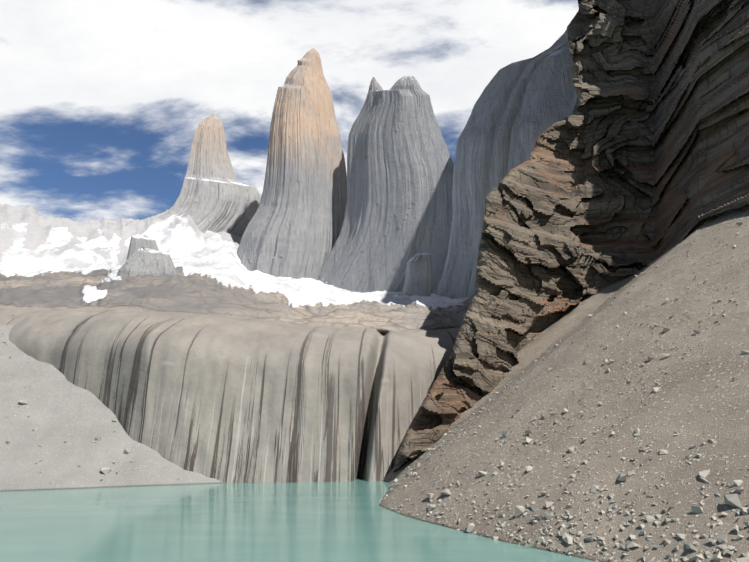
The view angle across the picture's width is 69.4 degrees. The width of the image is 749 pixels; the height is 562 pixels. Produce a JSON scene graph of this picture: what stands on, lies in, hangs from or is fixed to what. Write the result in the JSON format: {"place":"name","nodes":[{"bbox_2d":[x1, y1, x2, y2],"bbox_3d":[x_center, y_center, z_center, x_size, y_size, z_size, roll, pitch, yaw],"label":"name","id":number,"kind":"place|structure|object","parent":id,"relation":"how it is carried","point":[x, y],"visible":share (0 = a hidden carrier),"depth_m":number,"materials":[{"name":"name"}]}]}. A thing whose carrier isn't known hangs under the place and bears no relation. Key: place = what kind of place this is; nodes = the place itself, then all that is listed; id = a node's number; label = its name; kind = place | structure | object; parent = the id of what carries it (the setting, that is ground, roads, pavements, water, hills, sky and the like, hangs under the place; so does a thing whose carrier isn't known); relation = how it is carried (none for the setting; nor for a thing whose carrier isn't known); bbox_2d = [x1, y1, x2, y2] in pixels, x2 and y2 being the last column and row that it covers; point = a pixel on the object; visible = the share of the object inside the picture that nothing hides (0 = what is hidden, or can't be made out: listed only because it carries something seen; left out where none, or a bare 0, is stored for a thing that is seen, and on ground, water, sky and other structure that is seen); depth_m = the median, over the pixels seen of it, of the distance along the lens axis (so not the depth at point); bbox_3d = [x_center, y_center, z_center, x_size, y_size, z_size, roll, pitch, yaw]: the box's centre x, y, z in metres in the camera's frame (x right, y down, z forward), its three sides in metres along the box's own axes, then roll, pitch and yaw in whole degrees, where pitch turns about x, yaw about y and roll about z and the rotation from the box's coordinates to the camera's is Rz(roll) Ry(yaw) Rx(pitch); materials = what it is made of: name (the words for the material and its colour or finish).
{"place":"outdoors","nodes":[
{"label":"outdoors","id":0,"kind":"place"},
{"bbox_2d":[0,204,468,482],"bbox_3d":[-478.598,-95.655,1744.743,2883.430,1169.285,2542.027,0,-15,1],"label":"terrain","id":1,"kind":"structure","parent":0,"point":[215,358],"depth_m":431.25,"materials":[{"name":"stone"}]},
{"bbox_2d":[116,234,177,278],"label":"rock outcrop","id":2,"kind":"object","parent":1,"relation":"on","point":[145,256],"visible":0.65,"depth_m":1049.98,"materials":[{"name":"stone"}]},
{"bbox_2d":[155,113,260,236],"bbox_3d":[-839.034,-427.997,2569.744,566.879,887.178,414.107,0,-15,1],"label":"rock tower","id":3,"kind":"structure","parent":1,"relation":"on","point":[216,196],"depth_m":2551.11,"materials":[{"name":"stone"}]},
{"bbox_2d":[237,48,346,280],"bbox_3d":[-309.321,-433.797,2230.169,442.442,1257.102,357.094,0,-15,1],"label":"rock tower","id":4,"kind":"structure","parent":1,"relation":"on","point":[293,228],"depth_m":2129.13,"materials":[{"name":"stone"}]},
{"bbox_2d":[319,76,453,292],"bbox_3d":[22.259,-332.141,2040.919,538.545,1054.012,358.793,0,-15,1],"label":"rock tower","id":5,"kind":"structure","parent":1,"relation":"on","point":[399,206],"depth_m":1928.89,"materials":[{"name":"stone"}]},
{"bbox_2d":[402,251,432,296],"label":"pillar","id":6,"kind":"structure","parent":1,"relation":"on","point":[418,278],"depth_m":1516.49,"materials":[{"name":"stone"}]},
{"bbox_2d":[436,29,576,298],"bbox_3d":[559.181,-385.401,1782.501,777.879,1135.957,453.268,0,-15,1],"label":"rock buttress","id":7,"kind":"structure","parent":1,"relation":"on","point":[520,108],"depth_m":1702.98,"materials":[{"name":"stone"}]},
{"bbox_2d":[0,0,578,222],"label":"sky","id":8,"kind":"structure","parent":0,"point":[103,103],"materials":[{"name":"white"}]},
{"bbox_2d":[0,478,593,561],"bbox_3d":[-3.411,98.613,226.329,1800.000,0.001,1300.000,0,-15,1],"label":"lake","id":9,"kind":"structure","parent":0,"point":[352,521],"depth_m":200.27,"materials":[{"name":"liquid"}]},
{"bbox_2d":[393,0,748,471],"bbox_3d":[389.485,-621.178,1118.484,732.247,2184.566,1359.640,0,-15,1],"label":"cliff","id":10,"kind":"structure","parent":0,"point":[636,160],"depth_m":546.60,"materials":[{"name":"brown stone"}]},
{"label":"ground","id":11,"kind":"structure","parent":0,"visible":0},
{"bbox_2d":[0,325,223,490],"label":"scree","id":12,"kind":"structure","parent":11,"relation":"on","point":[52,395],"depth_m":366.00,"materials":[{"name":"grey gravel"}]},
{"bbox_2d":[379,208,748,561],"bbox_3d":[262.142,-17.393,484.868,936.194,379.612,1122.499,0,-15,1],"label":"scree","id":13,"kind":"structure","parent":11,"relation":"on","point":[688,390],"depth_m":219.09,"materials":[{"name":"grey gravel"}]},
{"bbox_2d":[0,208,748,561],"bbox_3d":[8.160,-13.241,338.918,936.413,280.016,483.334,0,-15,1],"label":"boulders","id":14,"kind":"object","parent":13,"relation":"on","point":[728,500],"visible":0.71,"depth_m":181.29,"materials":[{"name":"grey stone"}]}
]}

